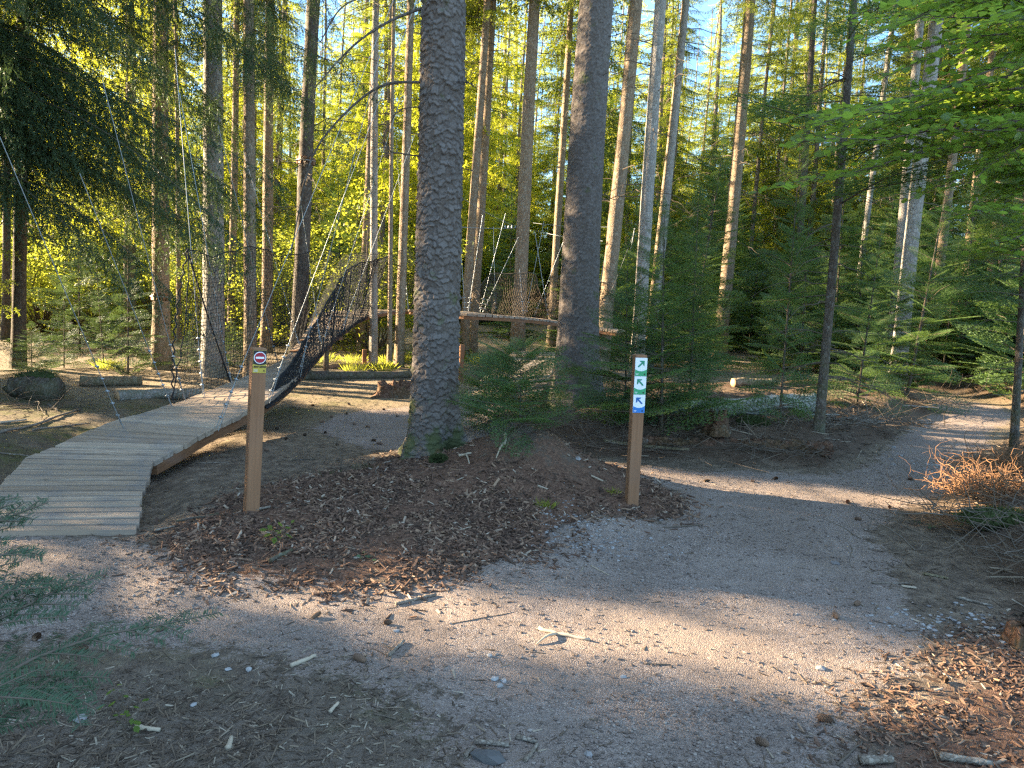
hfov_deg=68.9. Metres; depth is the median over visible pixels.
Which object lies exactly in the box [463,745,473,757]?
stick
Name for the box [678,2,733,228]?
spruce tree
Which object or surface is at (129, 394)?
fallen log
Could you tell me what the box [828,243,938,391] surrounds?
young fir
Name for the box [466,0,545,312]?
spruce tree
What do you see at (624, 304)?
young fir
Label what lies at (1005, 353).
young fir
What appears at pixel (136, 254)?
leafy shrub
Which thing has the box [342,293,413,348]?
leafy shrub
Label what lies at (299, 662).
stick
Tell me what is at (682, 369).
young fir
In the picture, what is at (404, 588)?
pine cone
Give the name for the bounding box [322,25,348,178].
spruce tree
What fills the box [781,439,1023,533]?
brushwood heap
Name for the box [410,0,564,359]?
spruce tree
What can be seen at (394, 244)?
leafy shrub
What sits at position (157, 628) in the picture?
pine cone
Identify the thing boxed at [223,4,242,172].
spruce tree
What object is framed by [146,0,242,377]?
spruce tree
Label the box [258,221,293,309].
young fir
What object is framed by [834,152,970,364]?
young fir
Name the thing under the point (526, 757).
stick
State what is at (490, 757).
dark slab
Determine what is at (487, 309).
young fir
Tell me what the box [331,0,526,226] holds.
spruce tree
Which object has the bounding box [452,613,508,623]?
stick
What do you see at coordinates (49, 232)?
leafy shrub
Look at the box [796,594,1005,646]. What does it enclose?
crushed stones
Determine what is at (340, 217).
young fir
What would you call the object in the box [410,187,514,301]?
leafy shrub
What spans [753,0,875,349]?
spruce tree
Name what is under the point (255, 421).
signpost
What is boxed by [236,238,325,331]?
leafy shrub
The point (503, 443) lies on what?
stick
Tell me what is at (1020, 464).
brushwood heap
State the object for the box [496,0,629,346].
spruce tree
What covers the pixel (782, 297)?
young fir
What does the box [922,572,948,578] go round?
stick
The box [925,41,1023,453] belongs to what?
young tree
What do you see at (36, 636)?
pine cone
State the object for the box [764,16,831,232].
spruce tree
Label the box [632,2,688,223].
spruce tree
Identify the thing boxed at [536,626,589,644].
stick
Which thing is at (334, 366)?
wooden edging
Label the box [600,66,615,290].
spruce tree
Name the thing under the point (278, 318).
leafy shrub
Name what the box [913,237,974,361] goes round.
young fir
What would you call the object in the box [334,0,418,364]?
spruce tree
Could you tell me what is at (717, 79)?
spruce tree
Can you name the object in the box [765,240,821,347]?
young fir
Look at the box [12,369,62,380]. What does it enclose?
moss cushion
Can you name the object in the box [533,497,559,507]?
grass tuft
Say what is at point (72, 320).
leafy shrub
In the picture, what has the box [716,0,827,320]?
spruce tree
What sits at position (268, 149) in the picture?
spruce tree
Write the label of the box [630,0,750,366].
spruce tree
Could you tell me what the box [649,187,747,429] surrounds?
young fir
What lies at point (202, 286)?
leafy shrub
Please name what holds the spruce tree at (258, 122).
on the forest floor
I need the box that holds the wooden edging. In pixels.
[329,363,393,368]
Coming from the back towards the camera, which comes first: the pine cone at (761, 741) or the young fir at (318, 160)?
the young fir at (318, 160)
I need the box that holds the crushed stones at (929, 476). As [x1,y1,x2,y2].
[889,446,1004,479]
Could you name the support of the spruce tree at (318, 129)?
on the forest floor
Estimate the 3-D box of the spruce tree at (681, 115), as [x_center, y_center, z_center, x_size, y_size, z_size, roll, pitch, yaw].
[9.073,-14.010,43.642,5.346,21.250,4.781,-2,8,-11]
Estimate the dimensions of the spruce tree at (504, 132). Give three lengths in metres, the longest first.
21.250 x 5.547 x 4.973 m
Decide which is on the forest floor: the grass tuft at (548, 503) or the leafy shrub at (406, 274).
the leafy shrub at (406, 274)
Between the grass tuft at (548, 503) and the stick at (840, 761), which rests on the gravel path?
the stick at (840, 761)
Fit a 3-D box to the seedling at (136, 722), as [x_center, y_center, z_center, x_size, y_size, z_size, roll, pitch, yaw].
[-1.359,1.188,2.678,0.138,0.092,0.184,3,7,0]
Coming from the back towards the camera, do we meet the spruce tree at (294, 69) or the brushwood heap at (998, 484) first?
the spruce tree at (294, 69)
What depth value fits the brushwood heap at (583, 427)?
7.99 m
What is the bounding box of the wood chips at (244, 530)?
[98,424,1023,762]
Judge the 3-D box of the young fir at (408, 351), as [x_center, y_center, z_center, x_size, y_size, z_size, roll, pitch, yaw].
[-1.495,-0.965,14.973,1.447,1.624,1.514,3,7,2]
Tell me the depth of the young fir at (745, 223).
28.73 m
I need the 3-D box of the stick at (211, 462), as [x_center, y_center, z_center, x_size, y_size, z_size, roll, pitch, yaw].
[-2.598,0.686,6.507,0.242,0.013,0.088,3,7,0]
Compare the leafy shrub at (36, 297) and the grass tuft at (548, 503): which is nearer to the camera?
the grass tuft at (548, 503)
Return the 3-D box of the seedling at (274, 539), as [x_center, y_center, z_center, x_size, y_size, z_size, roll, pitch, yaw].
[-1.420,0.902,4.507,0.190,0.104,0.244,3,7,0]
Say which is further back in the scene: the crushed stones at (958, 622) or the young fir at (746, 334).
the young fir at (746, 334)
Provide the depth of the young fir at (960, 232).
22.33 m
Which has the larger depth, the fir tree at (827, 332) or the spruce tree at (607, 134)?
the spruce tree at (607, 134)
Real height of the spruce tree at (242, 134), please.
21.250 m
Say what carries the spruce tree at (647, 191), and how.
on the forest floor
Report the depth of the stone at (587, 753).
2.64 m
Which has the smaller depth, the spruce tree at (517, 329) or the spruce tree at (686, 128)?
the spruce tree at (517, 329)
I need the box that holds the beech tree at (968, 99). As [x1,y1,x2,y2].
[748,0,1023,282]
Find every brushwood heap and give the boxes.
[0,357,150,422]
[405,380,629,431]
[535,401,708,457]
[644,391,909,471]
[730,373,935,432]
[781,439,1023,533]
[819,459,1023,573]
[825,376,964,433]
[861,370,996,409]
[887,440,1023,507]
[924,426,1023,474]
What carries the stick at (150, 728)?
on the gravel path
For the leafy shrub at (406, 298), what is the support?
on the forest floor
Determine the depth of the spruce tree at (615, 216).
14.99 m
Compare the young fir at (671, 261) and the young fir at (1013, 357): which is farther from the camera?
the young fir at (671, 261)
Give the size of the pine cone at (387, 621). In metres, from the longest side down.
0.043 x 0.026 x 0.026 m
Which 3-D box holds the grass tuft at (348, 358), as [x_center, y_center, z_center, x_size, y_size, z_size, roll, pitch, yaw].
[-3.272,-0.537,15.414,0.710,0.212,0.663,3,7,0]
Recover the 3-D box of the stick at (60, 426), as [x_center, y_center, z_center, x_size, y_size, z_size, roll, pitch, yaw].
[-4.736,0.443,7.863,0.266,0.043,0.611,3,7,0]
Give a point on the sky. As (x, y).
(704, 8)
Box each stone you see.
[73,714,86,722]
[490,676,498,680]
[495,683,503,687]
[584,750,592,757]
[816,665,825,670]
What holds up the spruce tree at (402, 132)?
on the forest floor
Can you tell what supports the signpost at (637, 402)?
on the forest floor
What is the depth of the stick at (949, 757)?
2.66 m
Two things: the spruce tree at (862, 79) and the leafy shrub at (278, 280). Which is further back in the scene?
the spruce tree at (862, 79)
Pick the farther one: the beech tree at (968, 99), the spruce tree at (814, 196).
the spruce tree at (814, 196)
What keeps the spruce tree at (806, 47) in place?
on the forest floor
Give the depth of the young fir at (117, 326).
12.09 m
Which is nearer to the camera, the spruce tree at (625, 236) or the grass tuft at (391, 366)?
the grass tuft at (391, 366)
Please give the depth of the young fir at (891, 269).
20.02 m
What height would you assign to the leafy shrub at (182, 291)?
3.369 m
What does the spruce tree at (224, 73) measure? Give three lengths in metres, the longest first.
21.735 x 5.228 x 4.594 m
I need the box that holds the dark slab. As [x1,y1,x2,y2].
[470,749,505,765]
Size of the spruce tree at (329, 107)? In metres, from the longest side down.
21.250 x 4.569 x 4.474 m
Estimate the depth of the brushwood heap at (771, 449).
7.50 m
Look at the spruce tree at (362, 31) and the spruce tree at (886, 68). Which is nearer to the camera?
the spruce tree at (886, 68)
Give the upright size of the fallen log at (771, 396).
0.292 m
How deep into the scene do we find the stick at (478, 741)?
2.66 m
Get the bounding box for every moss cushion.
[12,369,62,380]
[427,452,448,462]
[734,414,770,426]
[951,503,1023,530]
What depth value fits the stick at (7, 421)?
7.90 m
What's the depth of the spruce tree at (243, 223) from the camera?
18.75 m
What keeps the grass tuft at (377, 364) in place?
on the forest floor
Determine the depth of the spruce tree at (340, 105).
31.98 m
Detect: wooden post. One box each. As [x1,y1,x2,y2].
[362,349,366,363]
[458,344,464,381]
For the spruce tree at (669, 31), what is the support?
on the forest floor
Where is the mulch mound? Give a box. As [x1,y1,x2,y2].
[165,426,683,587]
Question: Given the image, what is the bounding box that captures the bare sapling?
[332,424,344,471]
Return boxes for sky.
[29,0,984,236]
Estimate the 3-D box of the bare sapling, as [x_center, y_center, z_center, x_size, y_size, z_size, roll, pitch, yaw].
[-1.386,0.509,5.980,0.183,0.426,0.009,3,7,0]
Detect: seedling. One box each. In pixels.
[98,681,141,710]
[113,698,148,732]
[259,520,293,543]
[356,551,375,560]
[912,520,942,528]
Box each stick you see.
[0,408,80,433]
[0,419,26,423]
[0,452,29,455]
[31,422,90,430]
[133,724,160,731]
[154,525,174,530]
[176,513,218,521]
[198,462,228,463]
[225,735,232,749]
[256,505,270,509]
[268,549,292,562]
[289,654,315,667]
[328,701,338,713]
[386,639,404,656]
[395,593,436,605]
[395,685,420,702]
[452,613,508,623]
[458,452,471,463]
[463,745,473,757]
[474,738,508,746]
[496,432,506,458]
[515,734,536,743]
[522,742,538,762]
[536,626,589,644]
[644,663,670,664]
[663,524,702,527]
[731,411,839,414]
[836,741,862,765]
[857,754,894,765]
[871,581,909,583]
[901,585,916,588]
[903,405,938,407]
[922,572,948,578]
[938,751,993,766]
[954,595,991,606]
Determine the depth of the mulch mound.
5.36 m
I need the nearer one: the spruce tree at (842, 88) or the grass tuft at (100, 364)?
the grass tuft at (100, 364)
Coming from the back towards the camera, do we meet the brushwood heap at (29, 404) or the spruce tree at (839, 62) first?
the spruce tree at (839, 62)
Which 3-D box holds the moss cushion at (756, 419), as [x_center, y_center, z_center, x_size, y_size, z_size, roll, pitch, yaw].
[2.693,0.425,8.317,0.422,0.186,0.310,3,7,0]
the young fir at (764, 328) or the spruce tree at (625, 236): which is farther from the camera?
the spruce tree at (625, 236)
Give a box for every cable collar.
[150,293,171,300]
[296,156,315,165]
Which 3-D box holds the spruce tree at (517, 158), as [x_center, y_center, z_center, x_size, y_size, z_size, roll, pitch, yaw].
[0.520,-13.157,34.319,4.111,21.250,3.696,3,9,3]
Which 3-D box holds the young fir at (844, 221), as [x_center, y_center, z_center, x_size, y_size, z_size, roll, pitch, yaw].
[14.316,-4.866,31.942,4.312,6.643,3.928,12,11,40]
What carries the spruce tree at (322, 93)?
on the forest floor
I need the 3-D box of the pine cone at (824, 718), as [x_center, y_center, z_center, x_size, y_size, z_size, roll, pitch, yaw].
[1.221,1.306,2.914,0.058,0.035,0.035,14,-23,28]
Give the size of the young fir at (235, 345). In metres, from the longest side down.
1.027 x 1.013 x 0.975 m
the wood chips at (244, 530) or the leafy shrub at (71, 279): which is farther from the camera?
the leafy shrub at (71, 279)
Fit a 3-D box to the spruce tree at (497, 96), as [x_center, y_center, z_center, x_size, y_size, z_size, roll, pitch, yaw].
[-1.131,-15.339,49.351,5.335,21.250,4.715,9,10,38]
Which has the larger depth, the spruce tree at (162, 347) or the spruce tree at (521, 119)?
the spruce tree at (521, 119)
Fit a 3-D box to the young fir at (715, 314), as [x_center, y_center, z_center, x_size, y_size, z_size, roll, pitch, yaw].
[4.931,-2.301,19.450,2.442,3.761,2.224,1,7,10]
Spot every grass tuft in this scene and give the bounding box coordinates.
[88,358,129,369]
[319,353,339,361]
[337,361,371,370]
[338,353,368,363]
[358,361,394,370]
[366,360,401,370]
[378,354,393,362]
[392,353,412,362]
[464,356,484,364]
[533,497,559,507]
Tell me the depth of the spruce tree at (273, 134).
44.79 m
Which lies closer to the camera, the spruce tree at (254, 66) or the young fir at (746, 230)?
the spruce tree at (254, 66)
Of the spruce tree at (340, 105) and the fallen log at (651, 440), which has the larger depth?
the spruce tree at (340, 105)
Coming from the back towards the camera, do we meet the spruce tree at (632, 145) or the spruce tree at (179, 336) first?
the spruce tree at (632, 145)
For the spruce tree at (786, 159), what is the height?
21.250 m
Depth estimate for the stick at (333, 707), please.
2.82 m
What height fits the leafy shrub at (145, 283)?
4.332 m
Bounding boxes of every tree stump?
[370,379,410,398]
[700,408,731,436]
[998,620,1023,651]
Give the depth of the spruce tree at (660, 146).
34.73 m
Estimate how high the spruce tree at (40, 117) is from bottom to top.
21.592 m
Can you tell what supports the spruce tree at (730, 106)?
on the forest floor
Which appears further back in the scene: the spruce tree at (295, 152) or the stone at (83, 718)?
the spruce tree at (295, 152)
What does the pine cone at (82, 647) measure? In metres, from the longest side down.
0.065 x 0.030 x 0.030 m
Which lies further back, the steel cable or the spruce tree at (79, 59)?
the spruce tree at (79, 59)
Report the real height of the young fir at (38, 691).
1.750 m
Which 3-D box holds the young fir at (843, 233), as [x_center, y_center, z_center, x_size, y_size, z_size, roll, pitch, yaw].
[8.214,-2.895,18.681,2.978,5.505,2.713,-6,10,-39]
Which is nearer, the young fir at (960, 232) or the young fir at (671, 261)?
the young fir at (960, 232)
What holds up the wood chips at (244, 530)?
on the forest floor
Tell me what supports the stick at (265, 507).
on the mulch mound
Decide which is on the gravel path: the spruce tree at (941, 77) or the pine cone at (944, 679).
the pine cone at (944, 679)
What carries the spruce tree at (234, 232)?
on the forest floor
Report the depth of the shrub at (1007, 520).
5.24 m
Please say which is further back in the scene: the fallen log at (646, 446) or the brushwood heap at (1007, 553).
the fallen log at (646, 446)
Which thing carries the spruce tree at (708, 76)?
on the forest floor
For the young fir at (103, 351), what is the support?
on the forest floor
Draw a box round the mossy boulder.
[2,376,66,401]
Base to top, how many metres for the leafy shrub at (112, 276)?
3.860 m
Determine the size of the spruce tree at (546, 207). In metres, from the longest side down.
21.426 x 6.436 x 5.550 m
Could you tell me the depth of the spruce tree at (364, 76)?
28.59 m
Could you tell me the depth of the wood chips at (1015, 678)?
3.09 m
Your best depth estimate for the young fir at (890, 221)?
20.69 m
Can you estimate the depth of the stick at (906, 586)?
4.34 m
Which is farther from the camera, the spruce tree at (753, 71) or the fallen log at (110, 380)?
the spruce tree at (753, 71)
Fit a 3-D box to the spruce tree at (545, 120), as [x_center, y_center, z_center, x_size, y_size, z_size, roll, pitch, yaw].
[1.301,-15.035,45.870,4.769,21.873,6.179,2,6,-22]
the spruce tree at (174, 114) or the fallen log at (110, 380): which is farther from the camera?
the spruce tree at (174, 114)
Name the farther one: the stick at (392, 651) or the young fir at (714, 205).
the young fir at (714, 205)
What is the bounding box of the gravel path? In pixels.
[0,396,1023,767]
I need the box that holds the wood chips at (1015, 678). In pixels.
[783,604,1023,767]
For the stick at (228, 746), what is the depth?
2.57 m
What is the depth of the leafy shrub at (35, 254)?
21.65 m
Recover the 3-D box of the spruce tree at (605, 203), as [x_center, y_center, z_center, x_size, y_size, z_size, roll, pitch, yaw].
[2.980,-12.777,25.569,5.983,22.781,6.038,3,7,24]
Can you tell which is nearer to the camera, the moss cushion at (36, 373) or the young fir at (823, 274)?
the moss cushion at (36, 373)
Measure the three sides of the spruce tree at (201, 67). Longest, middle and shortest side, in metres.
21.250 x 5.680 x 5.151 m
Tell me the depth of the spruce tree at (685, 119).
35.95 m
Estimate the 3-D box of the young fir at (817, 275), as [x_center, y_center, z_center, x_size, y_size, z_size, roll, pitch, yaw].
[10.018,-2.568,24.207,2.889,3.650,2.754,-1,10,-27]
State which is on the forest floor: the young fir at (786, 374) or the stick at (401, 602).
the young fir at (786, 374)
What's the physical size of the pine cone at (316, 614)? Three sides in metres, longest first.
0.057 x 0.026 x 0.026 m
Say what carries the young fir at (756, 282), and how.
on the forest floor
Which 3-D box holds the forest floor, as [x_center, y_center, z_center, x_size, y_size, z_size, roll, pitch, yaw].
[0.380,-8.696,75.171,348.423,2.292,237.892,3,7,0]
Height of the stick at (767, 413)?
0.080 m
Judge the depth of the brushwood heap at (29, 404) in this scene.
8.84 m
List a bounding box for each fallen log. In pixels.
[79,375,142,386]
[114,388,201,400]
[304,370,411,379]
[603,439,689,450]
[642,435,833,458]
[666,393,816,415]
[730,377,773,386]
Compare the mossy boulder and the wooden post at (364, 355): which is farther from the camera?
the wooden post at (364, 355)
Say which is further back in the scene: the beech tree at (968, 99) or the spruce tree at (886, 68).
the spruce tree at (886, 68)
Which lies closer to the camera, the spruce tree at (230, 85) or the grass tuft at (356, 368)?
the grass tuft at (356, 368)
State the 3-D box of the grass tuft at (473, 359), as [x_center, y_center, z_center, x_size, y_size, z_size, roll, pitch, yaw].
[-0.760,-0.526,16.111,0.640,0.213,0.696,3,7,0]
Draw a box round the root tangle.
[865,468,1003,537]
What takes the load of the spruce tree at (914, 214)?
on the forest floor
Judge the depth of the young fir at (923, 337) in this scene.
11.88 m
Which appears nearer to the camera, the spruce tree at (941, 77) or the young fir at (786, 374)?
the young fir at (786, 374)
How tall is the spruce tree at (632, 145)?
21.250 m
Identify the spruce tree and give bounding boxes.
[0,0,174,368]
[0,0,309,350]
[0,6,81,301]
[0,8,11,338]
[0,8,14,346]
[0,13,67,205]
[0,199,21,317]
[35,1,122,270]
[36,0,226,331]
[42,1,117,178]
[87,0,238,227]
[96,0,202,306]
[98,0,296,369]
[125,0,420,377]
[133,0,201,342]
[137,24,202,269]
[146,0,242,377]
[169,0,294,344]
[171,1,243,310]
[184,0,323,321]
[185,5,240,234]
[201,0,297,192]
[222,12,242,226]
[223,0,321,352]
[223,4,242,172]
[223,7,290,261]
[224,0,334,308]
[225,0,394,353]
[229,2,303,335]
[256,0,311,249]
[257,37,287,225]
[258,6,319,226]
[282,39,341,245]
[286,0,369,295]
[287,25,332,210]
[289,0,484,459]
[311,0,369,219]
[311,0,398,256]
[312,0,420,327]
[313,19,350,208]
[314,7,331,208]
[315,3,359,234]
[316,0,418,363]
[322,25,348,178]
[323,0,405,353]
[326,0,418,324]
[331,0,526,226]
[332,0,421,367]
[333,0,383,239]
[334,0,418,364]
[339,1,410,293]
[364,14,539,233]
[379,0,419,296]
[385,35,520,265]
[405,0,558,354]
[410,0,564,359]
[460,26,528,321]
[462,1,548,317]
[463,19,502,298]
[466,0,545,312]
[481,0,558,317]
[482,0,621,353]
[483,2,552,282]
[488,33,505,204]
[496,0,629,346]
[497,4,559,281]
[507,9,549,278]
[511,1,574,318]
[514,12,686,253]
[526,0,575,318]
[528,70,606,294]
[531,76,549,233]
[534,18,565,252]
[547,0,644,411]
[564,0,679,373]
[599,0,672,312]
[599,28,644,297]
[600,0,655,283]
[600,2,635,257]
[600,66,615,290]
[602,0,702,381]
[610,0,713,317]
[619,0,718,320]
[622,2,706,287]
[625,0,714,303]
[629,0,691,270]
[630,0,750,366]
[631,5,698,222]
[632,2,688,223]
[674,0,824,356]
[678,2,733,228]
[678,31,700,217]
[678,60,696,190]
[682,3,745,240]
[682,6,727,218]
[684,3,734,220]
[687,3,772,261]
[690,0,822,296]
[712,3,770,230]
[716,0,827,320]
[716,44,736,170]
[733,1,781,256]
[734,42,761,177]
[739,0,825,314]
[741,13,781,239]
[742,0,791,242]
[742,0,883,294]
[745,6,811,269]
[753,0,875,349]
[763,0,834,266]
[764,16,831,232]
[773,0,828,261]
[782,0,885,275]
[791,0,866,224]
[813,0,933,292]
[817,38,836,182]
[830,0,884,203]
[831,14,987,246]
[839,4,928,339]
[841,7,1006,250]
[852,27,938,255]
[856,0,1023,383]
[858,0,1022,376]
[859,11,944,372]
[861,21,962,225]
[881,16,982,262]
[912,1,1022,301]
[922,2,1019,271]
[925,1,1023,330]
[931,42,1023,298]
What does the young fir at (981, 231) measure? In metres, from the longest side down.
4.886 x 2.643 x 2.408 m
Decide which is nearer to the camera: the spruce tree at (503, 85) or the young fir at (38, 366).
the young fir at (38, 366)
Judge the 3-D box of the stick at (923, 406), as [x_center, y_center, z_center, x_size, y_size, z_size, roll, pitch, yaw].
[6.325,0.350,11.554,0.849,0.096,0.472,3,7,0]
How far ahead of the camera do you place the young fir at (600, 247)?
42.10 m
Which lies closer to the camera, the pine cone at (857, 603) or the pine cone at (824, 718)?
the pine cone at (824, 718)
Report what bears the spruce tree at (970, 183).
on the forest floor
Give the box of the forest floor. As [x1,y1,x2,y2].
[0,304,1023,767]
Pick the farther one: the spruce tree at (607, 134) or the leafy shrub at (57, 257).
the spruce tree at (607, 134)
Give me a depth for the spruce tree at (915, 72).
16.48 m
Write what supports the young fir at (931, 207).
on the forest floor
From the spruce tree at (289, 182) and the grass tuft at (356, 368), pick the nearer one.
the grass tuft at (356, 368)
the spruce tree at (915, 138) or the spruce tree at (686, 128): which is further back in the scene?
the spruce tree at (686, 128)
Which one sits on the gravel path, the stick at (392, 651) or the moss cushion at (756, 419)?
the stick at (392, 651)
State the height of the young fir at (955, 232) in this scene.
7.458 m
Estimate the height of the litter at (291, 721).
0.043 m
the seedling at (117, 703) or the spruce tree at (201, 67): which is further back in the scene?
the spruce tree at (201, 67)
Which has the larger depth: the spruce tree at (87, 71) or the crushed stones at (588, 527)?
the spruce tree at (87, 71)
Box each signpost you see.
[243,347,266,512]
[625,354,647,505]
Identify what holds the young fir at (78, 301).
on the forest floor
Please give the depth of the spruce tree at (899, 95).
35.59 m
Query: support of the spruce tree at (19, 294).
on the forest floor
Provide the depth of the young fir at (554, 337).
17.29 m
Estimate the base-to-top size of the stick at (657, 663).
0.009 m
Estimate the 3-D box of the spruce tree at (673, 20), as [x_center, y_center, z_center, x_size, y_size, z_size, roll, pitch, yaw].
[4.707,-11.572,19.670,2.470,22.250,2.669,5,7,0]
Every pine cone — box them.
[32,632,41,640]
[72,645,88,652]
[155,625,165,631]
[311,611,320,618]
[353,653,366,662]
[383,619,391,624]
[401,587,408,590]
[755,736,768,746]
[817,713,832,723]
[832,611,839,618]
[853,600,860,605]
[941,676,948,682]
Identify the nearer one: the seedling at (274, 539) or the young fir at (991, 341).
the seedling at (274, 539)
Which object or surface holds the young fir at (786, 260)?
on the forest floor
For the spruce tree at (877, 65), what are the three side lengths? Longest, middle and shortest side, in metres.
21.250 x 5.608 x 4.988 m
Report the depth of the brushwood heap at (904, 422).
9.38 m
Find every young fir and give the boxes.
[0,321,65,376]
[0,493,222,734]
[7,233,137,349]
[41,277,91,367]
[84,266,116,366]
[89,218,172,375]
[169,101,241,321]
[169,330,199,368]
[225,321,243,368]
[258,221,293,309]
[281,135,344,295]
[308,158,381,341]
[401,331,471,367]
[444,334,589,456]
[458,346,545,432]
[478,175,543,338]
[479,247,526,324]
[481,243,512,322]
[535,239,613,346]
[536,312,558,351]
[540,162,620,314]
[564,238,692,425]
[572,193,759,435]
[599,203,688,368]
[614,276,648,327]
[635,191,685,292]
[647,132,750,372]
[649,116,766,351]
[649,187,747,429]
[652,207,688,321]
[665,228,746,362]
[666,135,771,335]
[699,284,748,349]
[709,203,770,339]
[721,207,761,325]
[729,233,781,349]
[734,81,833,424]
[736,202,819,353]
[737,296,763,342]
[739,266,793,369]
[750,205,859,375]
[763,248,802,342]
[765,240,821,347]
[782,260,872,358]
[784,248,825,332]
[785,181,843,316]
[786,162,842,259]
[787,241,846,354]
[789,155,883,371]
[806,210,888,374]
[812,220,911,417]
[813,209,888,351]
[823,197,859,299]
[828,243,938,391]
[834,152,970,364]
[838,139,924,309]
[846,219,937,353]
[849,169,979,413]
[864,183,928,351]
[865,183,936,324]
[888,58,1023,377]
[888,135,980,313]
[909,152,1023,376]
[909,237,1001,384]
[910,271,1012,373]
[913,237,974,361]
[928,219,984,277]
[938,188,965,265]
[942,192,1023,399]
[968,262,1023,371]
[980,244,1017,352]
[1001,323,1023,359]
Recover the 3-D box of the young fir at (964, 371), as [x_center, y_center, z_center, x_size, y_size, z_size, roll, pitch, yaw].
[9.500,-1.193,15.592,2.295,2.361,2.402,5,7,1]
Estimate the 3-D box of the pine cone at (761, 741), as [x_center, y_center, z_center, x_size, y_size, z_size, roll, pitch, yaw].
[0.918,1.313,2.740,0.051,0.031,0.031,13,22,29]
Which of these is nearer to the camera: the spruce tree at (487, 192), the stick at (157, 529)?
the stick at (157, 529)
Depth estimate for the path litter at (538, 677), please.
3.28 m
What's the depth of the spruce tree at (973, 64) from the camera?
20.95 m
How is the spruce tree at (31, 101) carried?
on the forest floor
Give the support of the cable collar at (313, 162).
attached to the spruce tree at (301, 246)
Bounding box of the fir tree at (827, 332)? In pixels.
[720,0,963,433]
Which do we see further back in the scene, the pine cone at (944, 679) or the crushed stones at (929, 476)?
the crushed stones at (929, 476)
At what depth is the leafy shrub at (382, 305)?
17.16 m
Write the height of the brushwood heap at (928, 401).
0.601 m
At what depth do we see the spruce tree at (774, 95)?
47.56 m
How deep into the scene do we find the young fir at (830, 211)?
34.40 m
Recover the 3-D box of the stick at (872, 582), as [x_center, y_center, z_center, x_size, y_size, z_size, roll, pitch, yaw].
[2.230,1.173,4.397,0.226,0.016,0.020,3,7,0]
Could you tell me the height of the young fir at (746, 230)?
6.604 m
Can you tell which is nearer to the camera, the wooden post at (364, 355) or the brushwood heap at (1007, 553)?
the brushwood heap at (1007, 553)
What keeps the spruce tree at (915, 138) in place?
on the forest floor
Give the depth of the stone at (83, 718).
2.69 m
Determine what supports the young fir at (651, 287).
on the forest floor
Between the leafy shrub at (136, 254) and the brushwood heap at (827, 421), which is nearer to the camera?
the brushwood heap at (827, 421)
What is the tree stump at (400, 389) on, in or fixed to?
on the forest floor
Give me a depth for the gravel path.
3.71 m
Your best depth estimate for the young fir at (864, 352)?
10.35 m
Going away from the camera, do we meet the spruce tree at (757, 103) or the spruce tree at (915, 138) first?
the spruce tree at (915, 138)
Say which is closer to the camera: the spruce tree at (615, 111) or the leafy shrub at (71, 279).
the leafy shrub at (71, 279)
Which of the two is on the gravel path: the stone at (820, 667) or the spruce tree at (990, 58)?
the stone at (820, 667)
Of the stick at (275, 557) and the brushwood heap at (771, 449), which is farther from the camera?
the brushwood heap at (771, 449)
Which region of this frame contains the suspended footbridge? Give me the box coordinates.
[0,0,627,536]
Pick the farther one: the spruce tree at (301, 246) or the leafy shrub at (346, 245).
the leafy shrub at (346, 245)
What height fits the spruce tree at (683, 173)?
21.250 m
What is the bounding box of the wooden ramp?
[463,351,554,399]
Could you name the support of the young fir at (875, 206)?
on the forest floor
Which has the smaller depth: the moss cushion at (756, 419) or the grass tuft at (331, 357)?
the moss cushion at (756, 419)
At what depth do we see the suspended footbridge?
7.06 m
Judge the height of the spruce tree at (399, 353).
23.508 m
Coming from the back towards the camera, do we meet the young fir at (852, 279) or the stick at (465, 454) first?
the young fir at (852, 279)
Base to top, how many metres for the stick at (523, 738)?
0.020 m
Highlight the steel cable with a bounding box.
[462,225,515,228]
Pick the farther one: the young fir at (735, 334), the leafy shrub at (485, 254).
the leafy shrub at (485, 254)
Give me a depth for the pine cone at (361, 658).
3.21 m
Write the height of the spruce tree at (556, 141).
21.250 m
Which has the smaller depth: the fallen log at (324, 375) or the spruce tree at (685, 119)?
the fallen log at (324, 375)
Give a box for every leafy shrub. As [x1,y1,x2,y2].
[0,165,105,323]
[0,173,117,315]
[0,179,114,321]
[0,189,171,333]
[0,196,85,316]
[0,237,121,322]
[0,246,74,335]
[27,179,75,301]
[27,259,144,328]
[30,264,115,320]
[42,203,202,333]
[56,177,151,305]
[79,222,151,315]
[95,232,151,304]
[110,273,170,320]
[133,222,260,339]
[141,227,242,321]
[145,229,279,338]
[170,224,380,350]
[170,278,276,340]
[225,253,356,345]
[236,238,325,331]
[237,174,345,287]
[237,214,409,294]
[256,214,413,323]
[284,185,489,355]
[294,237,335,293]
[312,188,463,326]
[335,206,502,306]
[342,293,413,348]
[346,209,530,309]
[369,236,414,322]
[380,274,413,326]
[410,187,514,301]
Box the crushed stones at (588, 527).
[484,482,725,585]
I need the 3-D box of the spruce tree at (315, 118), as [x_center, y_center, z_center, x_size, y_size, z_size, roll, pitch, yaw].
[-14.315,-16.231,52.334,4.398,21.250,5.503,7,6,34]
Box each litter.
[0,419,976,767]
[0,621,560,767]
[463,381,1023,621]

